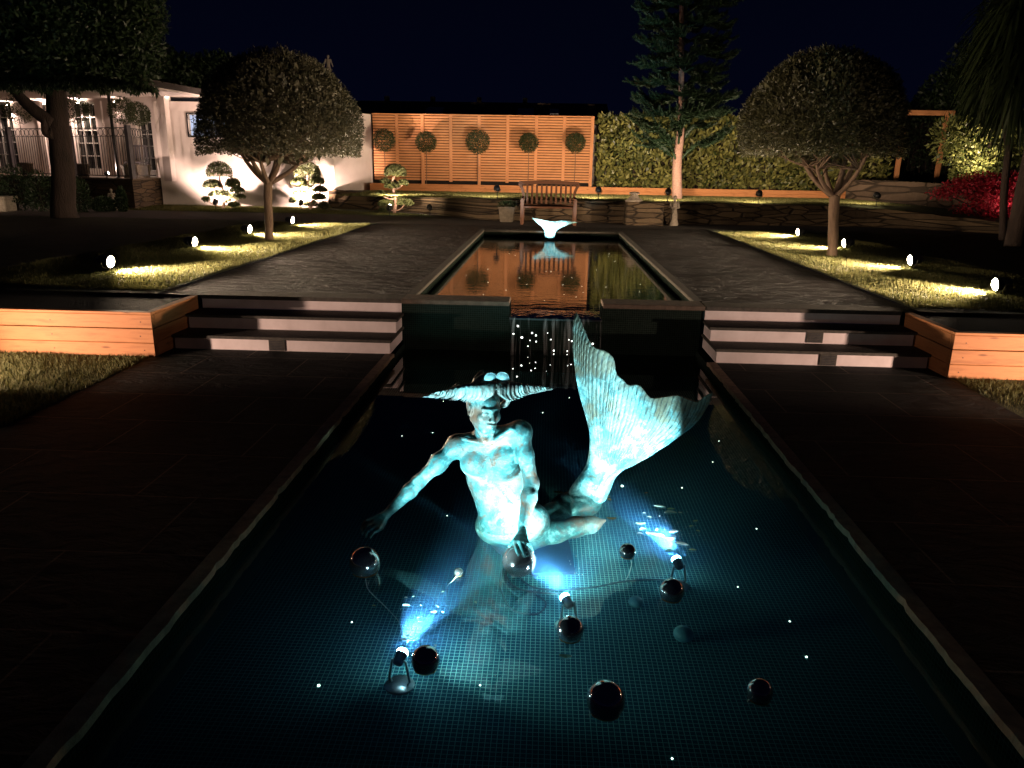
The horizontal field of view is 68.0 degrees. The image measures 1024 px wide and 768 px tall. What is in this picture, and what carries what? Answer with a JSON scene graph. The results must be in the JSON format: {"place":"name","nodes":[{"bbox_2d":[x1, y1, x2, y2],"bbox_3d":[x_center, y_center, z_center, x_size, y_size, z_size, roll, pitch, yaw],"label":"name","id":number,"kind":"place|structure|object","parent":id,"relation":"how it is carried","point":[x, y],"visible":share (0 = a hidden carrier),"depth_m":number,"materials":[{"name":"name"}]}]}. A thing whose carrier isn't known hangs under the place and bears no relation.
{"place":"outdoors","nodes":[
{"label":"outdoors","id":0,"kind":"place"},
{"bbox_2d":[0,353,152,429],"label":"lawn","id":1,"kind":"structure","parent":0,"point":[53,403],"depth_m":6.03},
{"bbox_2d":[0,286,202,356],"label":"timber planter","id":2,"kind":"object","parent":1,"relation":"on","point":[94,323],"visible":0.88,"depth_m":6.89,"materials":[{"name":"wood"}]},
{"bbox_2d":[0,190,1023,425],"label":"grass","id":3,"kind":"structure","parent":1,"relation":"on","point":[56,376],"depth_m":10.04,"materials":[{"name":"plant"}]},
{"bbox_2d":[124,145,148,164],"bbox_3d":[-11.457,-6.790,23.127,0.500,0.950,0.520,2,16,2],"label":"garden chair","id":4,"kind":"object","parent":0,"point":[139,153],"visible":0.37,"depth_m":23.25,"materials":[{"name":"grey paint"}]},
{"bbox_2d":[0,215,375,292],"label":"lawn","id":5,"kind":"structure","parent":0,"point":[25,239],"depth_m":13.30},
{"bbox_2d":[0,0,171,217],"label":"tree","id":6,"kind":"object","parent":5,"relation":"on","point":[51,50],"visible":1,"depth_m":16.23,"materials":[{"name":"green plant"}]},
{"bbox_2d":[96,255,114,271],"bbox_3d":[-4.921,-1.436,9.196,0.196,0.252,0.189,2,16,2],"label":"garden spotlight","id":7,"kind":"object","parent":5,"relation":"on","point":[106,261],"visible":0.98,"depth_m":9.13,"materials":[{"name":"metal"}]},
{"bbox_2d":[183,236,197,247],"bbox_3d":[-4.950,-2.149,11.701,0.196,0.252,0.189,2,16,2],"label":"garden spotlight","id":8,"kind":"object","parent":5,"relation":"on","point":[190,241],"visible":0.97,"depth_m":11.63,"materials":[{"name":"metal"}]},
{"bbox_2d":[241,225,251,232],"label":"garden spotlight","id":9,"kind":"object","parent":5,"relation":"on","point":[246,228],"visible":0.94,"depth_m":14.04,"materials":[{"name":"metal"}]},
{"bbox_2d":[191,42,365,240],"bbox_3d":[-3.848,-3.950,12.697,2.808,3.218,2.827,2,16,2],"label":"clipped tree","id":10,"kind":"object","parent":5,"relation":"on","point":[279,108],"visible":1,"depth_m":11.81,"materials":[{"name":"green plant"}]},
{"bbox_2d":[285,216,293,224],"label":"garden spotlight","id":11,"kind":"object","parent":5,"relation":"on","point":[289,219],"visible":0.97,"depth_m":16.54,"materials":[{"name":"metal"}]},
{"bbox_2d":[324,55,333,72],"bbox_3d":[-6.817,-11.804,28.197,0.274,0.802,0.266,11,19,32],"label":"roof statue","id":12,"kind":"object","parent":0,"point":[327,60],"visible":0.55,"depth_m":28.13,"materials":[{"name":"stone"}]},
{"bbox_2d":[353,96,608,186],"bbox_3d":[-2.382,-10.138,31.839,12.500,3.522,5.900,2,16,2],"label":"pergola","id":13,"kind":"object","parent":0,"point":[478,107],"depth_m":30.30,"materials":[{"name":"paint"}]},
{"bbox_2d":[0,203,998,234],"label":"path","id":14,"kind":"structure","parent":0,"point":[444,219],"depth_m":18.80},
{"bbox_2d":[0,195,17,211],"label":"stone pot","id":15,"kind":"object","parent":14,"relation":"on","point":[7,204],"visible":1,"depth_m":19.49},
{"bbox_2d":[0,163,36,210],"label":"dark shrub","id":16,"kind":"object","parent":14,"relation":"on","point":[16,175],"visible":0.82,"depth_m":19.77,"materials":[{"name":"green plant"}]},
{"bbox_2d":[21,169,50,211],"bbox_3d":[-12.363,-5.015,19.888,0.922,1.221,0.747,2,16,2],"label":"dark shrub","id":17,"kind":"object","parent":14,"relation":"on","point":[30,182],"visible":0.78,"depth_m":19.78,"materials":[{"name":"green plant"}]},
{"bbox_2d":[76,176,92,211],"bbox_3d":[-11.342,-4.906,19.870,0.697,1.116,0.594,2,16,2],"label":"dark shrub","id":18,"kind":"object","parent":14,"relation":"on","point":[85,204],"visible":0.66,"depth_m":19.84,"materials":[{"name":"green plant"}]},
{"bbox_2d":[91,194,117,211],"bbox_3d":[-10.952,-4.814,20.384,0.740,0.559,0.625,2,16,2],"label":"dark shrub","id":19,"kind":"object","parent":14,"relation":"on","point":[106,202],"visible":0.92,"depth_m":20.25,"materials":[{"name":"green plant"}]},
{"bbox_2d":[114,185,128,211],"bbox_3d":[-10.464,-4.918,20.341,0.366,0.809,0.337,2,16,2],"label":"dark shrub","id":20,"kind":"object","parent":14,"relation":"on","point":[121,204],"visible":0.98,"depth_m":20.28,"materials":[{"name":"green plant"}]},
{"bbox_2d":[0,80,372,208],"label":"house","id":21,"kind":"structure","parent":14,"relation":"on","point":[180,177],"depth_m":23.54,"materials":[{"name":"paint"}]},
{"bbox_2d":[0,102,19,171],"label":"french door","id":22,"kind":"structure","parent":21,"relation":"in","point":[4,122],"depth_m":26.59,"materials":[{"name":"white glass"}]},
{"bbox_2d":[18,162,33,174],"bbox_3d":[-15.371,-6.819,24.037,0.430,0.380,0.430,2,16,2],"label":"plant pot","id":23,"kind":"object","parent":21,"relation":"on","point":[27,164],"visible":0.61,"depth_m":23.89,"materials":[{"name":"stone"}]},
{"bbox_2d":[0,95,32,158],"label":"ball tree","id":24,"kind":"object","parent":23,"relation":"in","point":[8,101],"visible":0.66,"depth_m":23.46,"materials":[{"name":"green plant"}]},
{"bbox_2d":[0,125,155,178],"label":"terrace railing","id":25,"kind":"object","parent":21,"relation":"on","point":[130,149],"visible":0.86,"depth_m":22.07,"materials":[{"name":"metal"}]},
{"bbox_2d":[77,163,89,176],"bbox_3d":[-12.888,-6.428,22.807,0.430,0.380,0.430,2,16,2],"label":"plant pot","id":26,"kind":"object","parent":21,"relation":"on","point":[82,167],"visible":0.7,"depth_m":22.69,"materials":[{"name":"stone"}]},
{"bbox_2d":[67,95,91,163],"bbox_3d":[-12.870,-7.526,22.502,0.873,2.022,0.857,2,16,2],"label":"ball tree","id":27,"kind":"object","parent":26,"relation":"in","point":[80,100],"visible":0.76,"depth_m":22.35,"materials":[{"name":"green plant"}]},
{"bbox_2d":[71,101,101,174],"bbox_3d":[-13.782,-7.987,24.748,1.212,2.291,0.100,9,18,25],"label":"french door","id":28,"kind":"structure","parent":21,"relation":"in","point":[91,123],"depth_m":24.81,"materials":[{"name":"white glass"}]},
{"bbox_2d":[107,92,120,177],"bbox_3d":[-11.346,-7.080,21.600,0.140,2.347,0.140,2,16,2],"label":"porch post","id":29,"kind":"object","parent":21,"relation":"on","point":[112,125],"visible":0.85,"depth_m":21.62,"materials":[{"name":"metal"}]},
{"bbox_2d":[120,164,135,177],"bbox_3d":[-11.031,-6.131,21.873,0.430,0.380,0.430,2,16,2],"label":"plant pot","id":30,"kind":"object","parent":21,"relation":"on","point":[125,170],"visible":0.35,"depth_m":21.71,"materials":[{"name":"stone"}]},
{"bbox_2d":[106,96,137,124],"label":"ball tree","id":31,"kind":"object","parent":30,"relation":"on","point":[122,101],"visible":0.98,"depth_m":21.32,"materials":[{"name":"green plant"}]},
{"bbox_2d":[137,164,150,177],"bbox_3d":[-11.050,-6.394,22.795,0.430,0.380,0.430,2,16,2],"label":"plant pot","id":32,"kind":"object","parent":21,"relation":"on","point":[148,167],"visible":0.79,"depth_m":22.67,"materials":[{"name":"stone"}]},
{"bbox_2d":[124,101,150,164],"bbox_3d":[-11.025,-7.417,22.504,0.778,1.870,0.785,2,16,2],"label":"ball tree","id":33,"kind":"object","parent":32,"relation":"on","point":[140,106],"visible":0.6,"depth_m":22.34,"materials":[{"name":"green plant"}]},
{"bbox_2d":[136,107,156,176],"bbox_3d":[-11.293,-7.501,23.599,0.714,2.064,0.100,9,18,25],"label":"french door","id":34,"kind":"structure","parent":21,"relation":"in","point":[145,127],"depth_m":23.63,"materials":[{"name":"white glass"}]},
{"bbox_2d":[186,113,213,136],"bbox_3d":[-9.182,-7.865,23.086,1.361,0.705,0.110,1,16,0],"label":"window","id":35,"kind":"structure","parent":21,"relation":"in","point":[190,117],"depth_m":23.07,"materials":[{"name":"glass"}]},
{"bbox_2d":[149,42,234,88],"bbox_3d":[-10.857,-8.853,25.783,3.784,5.368,1.977,2,16,2],"label":"background tree","id":36,"kind":"object","parent":14,"relation":"on","point":[192,70],"visible":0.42,"depth_m":24.92,"materials":[{"name":"green plant"}]},
{"bbox_2d":[142,206,435,217],"bbox_3d":[-6.428,-5.031,21.985,9.100,0.001,4.000,2,16,2],"label":"flower bed","id":37,"kind":"object","parent":14,"relation":"on","point":[374,211],"visible":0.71,"depth_m":20.91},
{"bbox_2d":[201,161,246,208],"bbox_3d":[-8.356,-5.704,21.885,1.275,1.425,0.894,2,16,2],"label":"cloud pruned bush","id":38,"kind":"object","parent":37,"relation":"on","point":[236,189],"visible":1,"depth_m":21.82,"materials":[{"name":"green plant"}]},
{"bbox_2d":[289,161,330,208],"bbox_3d":[-5.941,-5.778,22.229,1.293,1.456,0.815,2,16,2],"label":"cloud pruned bush","id":39,"kind":"object","parent":37,"relation":"on","point":[312,170],"visible":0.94,"depth_m":22.14,"materials":[{"name":"green plant"}]},
{"bbox_2d":[375,163,413,212],"bbox_3d":[-3.298,-5.466,21.343,1.110,1.444,0.706,2,16,2],"label":"cloud pruned bush","id":40,"kind":"object","parent":37,"relation":"on","point":[393,171],"visible":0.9,"depth_m":21.25,"materials":[{"name":"green plant"}]},
{"bbox_2d":[496,199,517,221],"bbox_3d":[-0.116,-4.332,18.919,0.555,0.557,0.517,2,16,2],"label":"stone pot","id":41,"kind":"object","parent":14,"relation":"on","point":[506,213],"visible":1,"depth_m":18.78,"materials":[{"name":"beige stone"}]},
{"bbox_2d":[518,180,579,225],"bbox_3d":[0.879,-4.348,18.194,1.508,1.017,0.663,2,16,2],"label":"garden bench","id":42,"kind":"object","parent":14,"relation":"on","point":[523,206],"visible":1,"depth_m":18.38,"materials":[{"name":"brown wood"}]},
{"bbox_2d":[623,201,664,225],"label":"stone pier","id":43,"kind":"structure","parent":14,"relation":"on","point":[647,213],"depth_m":18.36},
{"bbox_2d":[625,191,642,201],"bbox_3d":[2.980,-4.568,18.497,0.440,0.240,0.440,2,16,2],"label":"stone finial","id":44,"kind":"object","parent":43,"relation":"on","point":[634,197],"visible":1,"depth_m":18.39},
{"bbox_2d":[328,190,1007,233],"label":"stone wall","id":45,"kind":"structure","parent":14,"relation":"on","point":[601,211],"depth_m":19.16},
{"bbox_2d":[756,190,762,203],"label":"garden spotlight","id":46,"kind":"object","parent":45,"relation":"on","point":[759,193],"visible":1,"depth_m":19.02,"materials":[{"name":"metal"}]},
{"bbox_2d":[668,195,679,225],"bbox_3d":[3.962,-4.233,18.578,0.258,0.743,0.244,2,16,2],"label":"stone figurine","id":47,"kind":"object","parent":14,"relation":"on","point":[674,204],"visible":0.97,"depth_m":18.53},
{"bbox_2d":[845,179,1011,211],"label":"rubble wall","id":48,"kind":"structure","parent":14,"relation":"on","point":[902,192],"depth_m":22.33,"materials":[{"name":"stone"}]},
{"bbox_2d":[0,348,1023,767],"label":"paving","id":49,"kind":"structure","parent":0,"point":[130,496],"depth_m":4.22,"materials":[{"name":"stone"}]},
{"bbox_2d":[171,290,405,353],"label":"steps","id":50,"kind":"structure","parent":49,"relation":"on","point":[291,324],"depth_m":7.42,"materials":[{"name":"stone"}]},
{"bbox_2d":[701,302,931,367],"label":"steps","id":51,"kind":"structure","parent":49,"relation":"on","point":[818,337],"depth_m":7.21,"materials":[{"name":"stone"}]},
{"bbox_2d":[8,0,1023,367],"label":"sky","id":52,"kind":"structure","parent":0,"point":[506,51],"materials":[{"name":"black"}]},
{"bbox_2d":[158,223,917,311],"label":"paving","id":53,"kind":"structure","parent":0,"point":[704,265],"depth_m":10.18,"materials":[{"name":"stone"}]},
{"bbox_2d":[55,342,1023,767],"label":"pool side","id":54,"kind":"structure","parent":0,"point":[969,726],"depth_m":3.33,"materials":[{"name":"stone"}]},
{"bbox_2d":[20,353,393,767],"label":"pool coping","id":55,"kind":"object","parent":54,"relation":"on","point":[67,733],"visible":1,"depth_m":2.97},
{"bbox_2d":[707,362,1023,758],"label":"pool coping","id":56,"kind":"object","parent":54,"relation":"on","point":[1000,710],"visible":1,"depth_m":3.20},
{"bbox_2d":[118,368,967,767],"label":"pool floor","id":57,"kind":"structure","parent":0,"point":[770,602],"depth_m":3.37,"materials":[{"name":"tile"}]},
{"bbox_2d":[401,301,701,375],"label":"tiled wall","id":58,"kind":"structure","parent":57,"relation":"on","point":[630,341],"depth_m":7.66,"materials":[{"name":"tile"}]},
{"bbox_2d":[401,294,705,310],"bbox_3d":[0.404,-0.827,7.685,3.020,0.045,0.320,2,16,2],"label":"pool coping","id":59,"kind":"object","parent":58,"relation":"on","point":[505,301],"visible":1,"depth_m":7.58,"materials":[{"name":"stone"}]},
{"bbox_2d":[510,318,601,321],"bbox_3d":[0.441,-0.688,7.718,0.916,0.021,0.390,2,16,2],"label":"weir lip","id":60,"kind":"object","parent":58,"relation":"attached to","point":[547,319],"visible":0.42,"depth_m":7.53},
{"bbox_2d":[510,309,601,319],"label":"waterfall","id":61,"kind":"structure","parent":60,"relation":"hanging from","point":[550,314],"depth_m":7.67,"materials":[{"name":"liquid"}]},
{"bbox_2d":[554,593,576,629],"bbox_3d":[0.254,1.026,3.424,0.120,0.154,0.120,2,16,2],"label":"pool spotlight","id":62,"kind":"object","parent":57,"relation":"on","point":[567,601],"visible":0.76,"depth_m":3.41,"materials":[{"name":"metal"}]},
{"bbox_2d":[670,555,689,591],"bbox_3d":[0.828,0.936,3.773,0.120,0.155,0.120,2,16,2],"label":"pool spotlight","id":63,"kind":"object","parent":57,"relation":"on","point":[677,562],"visible":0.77,"depth_m":3.76,"materials":[{"name":"metal"}]},
{"bbox_2d":[673,625,693,642],"bbox_3d":[0.757,1.104,3.352,0.090,0.068,0.090,2,16,2],"label":"pebble","id":64,"kind":"object","parent":57,"relation":"on","point":[683,633],"visible":1,"depth_m":3.32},
{"bbox_2d":[428,236,679,310],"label":"pool water","id":65,"kind":"structure","parent":0,"point":[574,274],"depth_m":10.49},
{"bbox_2d":[533,218,577,237],"bbox_3d":[0.883,-3.216,15.655,0.962,0.380,0.315,2,16,2],"label":"whale tail statue","id":66,"kind":"object","parent":65,"relation":"on","point":[550,228],"visible":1,"depth_m":15.61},
{"bbox_2d":[398,232,711,349],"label":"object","id":67,"kind":"structure","parent":0,"point":[679,295],"depth_m":12.48,"materials":[{"name":"stone"}]},
{"bbox_2d":[408,229,702,301],"bbox_3d":[0.640,-2.093,12.146,3.060,0.040,8.955,2,16,2],"label":"pool coping","id":68,"kind":"object","parent":67,"relation":"on","point":[429,279],"visible":0.79,"depth_m":10.99,"materials":[{"name":"stone"}]},
{"bbox_2d":[354,190,1008,221],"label":"top lawn","id":69,"kind":"structure","parent":0,"point":[928,209],"depth_m":20.27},
{"bbox_2d":[370,183,845,198],"bbox_3d":[2.953,-6.153,24.225,15.096,0.255,0.090,2,16,2],"label":"sleeper edging","id":70,"kind":"object","parent":69,"relation":"on","point":[618,190],"visible":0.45,"depth_m":24.17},
{"bbox_2d":[622,0,742,198],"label":"monkey puzzle tree","id":71,"kind":"object","parent":69,"relation":"on","point":[684,111],"visible":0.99,"depth_m":20.30,"materials":[{"name":"green plant"}]},
{"bbox_2d":[873,192,880,204],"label":"garden spotlight","id":72,"kind":"object","parent":69,"relation":"on","point":[877,195],"visible":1,"depth_m":19.24,"materials":[{"name":"metal"}]},
{"bbox_2d":[924,170,1018,218],"bbox_3d":[11.702,-4.632,19.084,2.732,1.498,1.464,2,16,2],"label":"red maple","id":73,"kind":"object","parent":69,"relation":"on","point":[989,195],"visible":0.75,"depth_m":18.80,"materials":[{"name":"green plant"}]},
{"bbox_2d":[707,229,1023,313],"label":"lawn","id":74,"kind":"structure","parent":0,"point":[990,252],"depth_m":13.18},
{"bbox_2d":[796,228,806,236],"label":"garden spotlight","id":75,"kind":"object","parent":74,"relation":"on","point":[801,231],"visible":0.94,"depth_m":15.53,"materials":[{"name":"metal"}]},
{"bbox_2d":[735,41,912,256],"bbox_3d":[4.737,-3.539,11.757,2.612,3.215,2.615,2,16,2],"label":"clipped tree","id":76,"kind":"object","parent":74,"relation":"on","point":[824,107],"visible":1,"depth_m":10.92,"materials":[{"name":"green plant"}]},
{"bbox_2d":[842,239,854,247],"bbox_3d":[5.878,-2.418,13.285,0.198,0.252,0.188,2,16,2],"label":"garden spotlight","id":77,"kind":"object","parent":74,"relation":"on","point":[847,243],"visible":0.95,"depth_m":13.22,"materials":[{"name":"metal"}]},
{"bbox_2d":[908,254,922,267],"bbox_3d":[5.750,-1.724,10.835,0.198,0.252,0.188,2,16,2],"label":"garden spotlight","id":78,"kind":"object","parent":74,"relation":"on","point":[915,259],"visible":0.98,"depth_m":10.77,"materials":[{"name":"metal"}]},
{"bbox_2d":[936,48,1023,240],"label":"cabbage palm","id":79,"kind":"object","parent":74,"relation":"on","point":[1003,210],"visible":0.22,"depth_m":15.34,"materials":[{"name":"green plant"}]},
{"bbox_2d":[940,0,1023,246],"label":"cabbage palm","id":80,"kind":"object","parent":74,"relation":"on","point":[1003,64],"visible":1,"depth_m":13.44,"materials":[{"name":"green plant"}]},
{"bbox_2d":[991,277,1012,293],"bbox_3d":[5.498,-1.073,8.534,0.198,0.252,0.188,2,16,2],"label":"garden spotlight","id":81,"kind":"object","parent":74,"relation":"on","point":[1001,283],"visible":0.95,"depth_m":8.47,"materials":[{"name":"metal"}]},
{"bbox_2d":[893,110,954,182],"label":"wooden arch","id":82,"kind":"structure","parent":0,"point":[938,165],"depth_m":23.82,"materials":[{"name":"brown wood"}]},
{"bbox_2d":[949,378,1023,417],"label":"lawn","id":83,"kind":"structure","parent":0,"point":[1018,410],"depth_m":6.11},
{"bbox_2d":[880,303,1023,379],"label":"timber planter","id":84,"kind":"object","parent":83,"relation":"on","point":[988,346],"visible":0.88,"depth_m":6.58,"materials":[{"name":"wood"}]},
{"bbox_3d":[0.186,0.876,3.861,2.946,0.203,5.440,2,16,2],"label":"pool water body","id":85,"kind":"object","parent":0,"visible":0},
{"bbox_2d":[384,647,414,694],"bbox_3d":[-0.448,1.131,3.014,0.120,0.154,0.120,2,16,2],"label":"pool spotlight","id":86,"kind":"object","parent":85,"relation":"on","point":[394,685],"visible":1,"depth_m":3.01,"materials":[{"name":"metal"}]},
{"bbox_2d":[499,567,546,614],"bbox_3d":[0.001,1.010,3.715,0.183,0.008,0.469,-8,18,-30],"label":"power cable","id":87,"kind":"object","parent":85,"relation":"on","point":[544,600],"visible":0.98,"depth_m":3.60,"materials":[{"name":"rubber"}]},
{"bbox_2d":[505,570,562,594],"bbox_3d":[0.076,0.993,3.781,0.428,0.008,0.144,16,22,42],"label":"power cable","id":88,"kind":"object","parent":85,"relation":"on","point":[512,584],"visible":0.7,"depth_m":3.71,"materials":[{"name":"rubber"}]},
{"bbox_2d":[360,311,712,575],"bbox_3d":[0.242,0.316,3.938,2.003,1.244,0.685,-12,21,-39],"label":"mermaid statue","id":89,"kind":"object","parent":85,"relation":"on","point":[631,425],"visible":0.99,"depth_m":3.94,"materials":[{"name":"stone"}]},
{"bbox_2d":[520,577,664,590],"bbox_3d":[0.423,0.989,3.814,0.844,0.008,0.212,2,16,2],"label":"power cable","id":90,"kind":"object","parent":85,"relation":"on","point":[529,585],"visible":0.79,"depth_m":3.77,"materials":[{"name":"rubber"}]},
{"bbox_2d":[628,596,642,608],"bbox_3d":[0.588,1.036,3.605,0.072,0.054,0.072,2,16,2],"label":"pebble","id":91,"kind":"object","parent":85,"relation":"on","point":[635,602],"visible":1,"depth_m":3.58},
{"label":"pool water","id":92,"kind":"structure","parent":0,"visible":0},
{"bbox_2d":[349,546,380,577],"bbox_3d":[-0.672,0.815,3.468,0.142,0.142,0.142,2,16,2],"label":"mirror ball","id":93,"kind":"object","parent":92,"relation":"on","point":[365,562],"visible":1,"depth_m":3.42,"materials":[{"name":"metal"}]},
{"bbox_2d":[411,645,439,674],"bbox_3d":[-0.320,1.021,2.809,0.106,0.106,0.106,2,16,2],"label":"mirror ball","id":94,"kind":"object","parent":92,"relation":"on","point":[425,659],"visible":1,"depth_m":2.77,"materials":[{"name":"metal"}]},
{"bbox_2d":[454,568,462,576],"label":"mirror ball","id":95,"kind":"object","parent":92,"relation":"on","point":[458,572],"visible":1,"depth_m":3.45,"materials":[{"name":"metal"}]},
{"bbox_2d":[502,544,534,576],"bbox_3d":[0.032,0.820,3.530,0.154,0.154,0.154,2,16,2],"label":"mirror ball","id":96,"kind":"object","parent":92,"relation":"on","point":[515,564],"visible":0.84,"depth_m":3.47,"materials":[{"name":"metal"}]},
{"bbox_2d":[557,615,583,643],"bbox_3d":[0.231,0.973,3.008,0.107,0.107,0.107,2,16,2],"label":"mirror ball","id":97,"kind":"object","parent":92,"relation":"on","point":[570,629],"visible":1,"depth_m":2.97,"materials":[{"name":"metal"}]},
{"bbox_2d":[586,679,624,720],"bbox_3d":[0.321,1.082,2.600,0.132,0.132,0.132,2,16,2],"label":"mirror ball","id":98,"kind":"object","parent":92,"relation":"on","point":[605,699],"visible":1,"depth_m":2.56,"materials":[{"name":"metal"}]},
{"bbox_2d":[619,543,635,559],"bbox_3d":[0.556,0.805,3.652,0.079,0.079,0.079,2,16,2],"label":"mirror ball","id":99,"kind":"object","parent":92,"relation":"on","point":[627,551],"visible":1,"depth_m":3.62,"materials":[{"name":"metal"}]},
{"bbox_2d":[659,578,683,602],"bbox_3d":[0.694,0.898,3.299,0.107,0.107,0.107,2,16,2],"label":"mirror ball","id":100,"kind":"object","parent":92,"relation":"on","point":[671,590],"visible":1,"depth_m":3.26,"materials":[{"name":"metal"}]},
{"bbox_2d":[747,678,772,705],"bbox_3d":[0.874,1.084,2.677,0.090,0.090,0.090,2,16,2],"label":"mirror ball","id":101,"kind":"object","parent":92,"relation":"on","point":[759,691],"visible":1,"depth_m":2.65,"materials":[{"name":"metal"}]},
{"label":"flower bed","id":102,"kind":"structure","parent":0,"visible":0},
{"bbox_2d":[372,128,395,159],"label":"ball tree","id":103,"kind":"object","parent":102,"relation":"on","point":[378,145],"visible":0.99,"depth_m":24.20,"materials":[{"name":"green plant"}]},
{"bbox_2d":[415,130,436,183],"bbox_3d":[-2.748,-7.263,24.379,0.727,1.722,0.727,2,16,2],"label":"ball tree","id":104,"kind":"object","parent":102,"relation":"on","point":[423,135],"visible":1,"depth_m":24.14,"materials":[{"name":"green plant"}]},
{"bbox_2d":[465,129,489,184],"bbox_3d":[-1.097,-7.241,24.304,0.832,1.775,0.853,2,16,2],"label":"ball tree","id":105,"kind":"object","parent":102,"relation":"on","point":[475,142],"visible":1,"depth_m":24.07,"materials":[{"name":"green plant"}]},
{"bbox_2d":[372,113,594,186],"bbox_3d":[-0.985,-7.587,24.837,7.237,2.310,0.158,2,16,2],"label":"slatted fence","id":106,"kind":"object","parent":102,"relation":"on","point":[501,160],"visible":0.84,"depth_m":24.79,"materials":[{"name":"brown wood"}]},
{"bbox_2d":[518,132,538,175],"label":"ball tree","id":107,"kind":"object","parent":102,"relation":"on","point":[529,136],"visible":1,"depth_m":24.01,"materials":[{"name":"green plant"}]},
{"bbox_2d":[565,132,585,181],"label":"ball tree","id":108,"kind":"object","parent":102,"relation":"on","point":[580,138],"visible":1,"depth_m":23.96,"materials":[{"name":"green plant"}]},
{"bbox_2d":[593,111,893,190],"bbox_3d":[7.463,-7.514,24.763,9.687,2.664,1.474,2,16,2],"label":"laurel hedge","id":109,"kind":"object","parent":102,"relation":"on","point":[622,160],"visible":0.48,"depth_m":24.59,"materials":[{"name":"green plant"}]},
{"label":"flower bed","id":110,"kind":"structure","parent":0,"visible":0},
{"bbox_2d":[883,114,1022,183],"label":"dark hedge","id":111,"kind":"object","parent":110,"relation":"on","point":[918,164],"visible":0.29,"depth_m":25.75,"materials":[{"name":"green plant"}]},
{"bbox_2d":[908,0,1000,122],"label":"background tree","id":112,"kind":"object","parent":110,"relation":"on","point":[931,99],"visible":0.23,"depth_m":26.05,"materials":[{"name":"green plant"}]},
{"bbox_2d":[924,108,1023,184],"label":"lit bush","id":113,"kind":"object","parent":110,"relation":"on","point":[969,165],"visible":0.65,"depth_m":21.45,"materials":[{"name":"green plant"}]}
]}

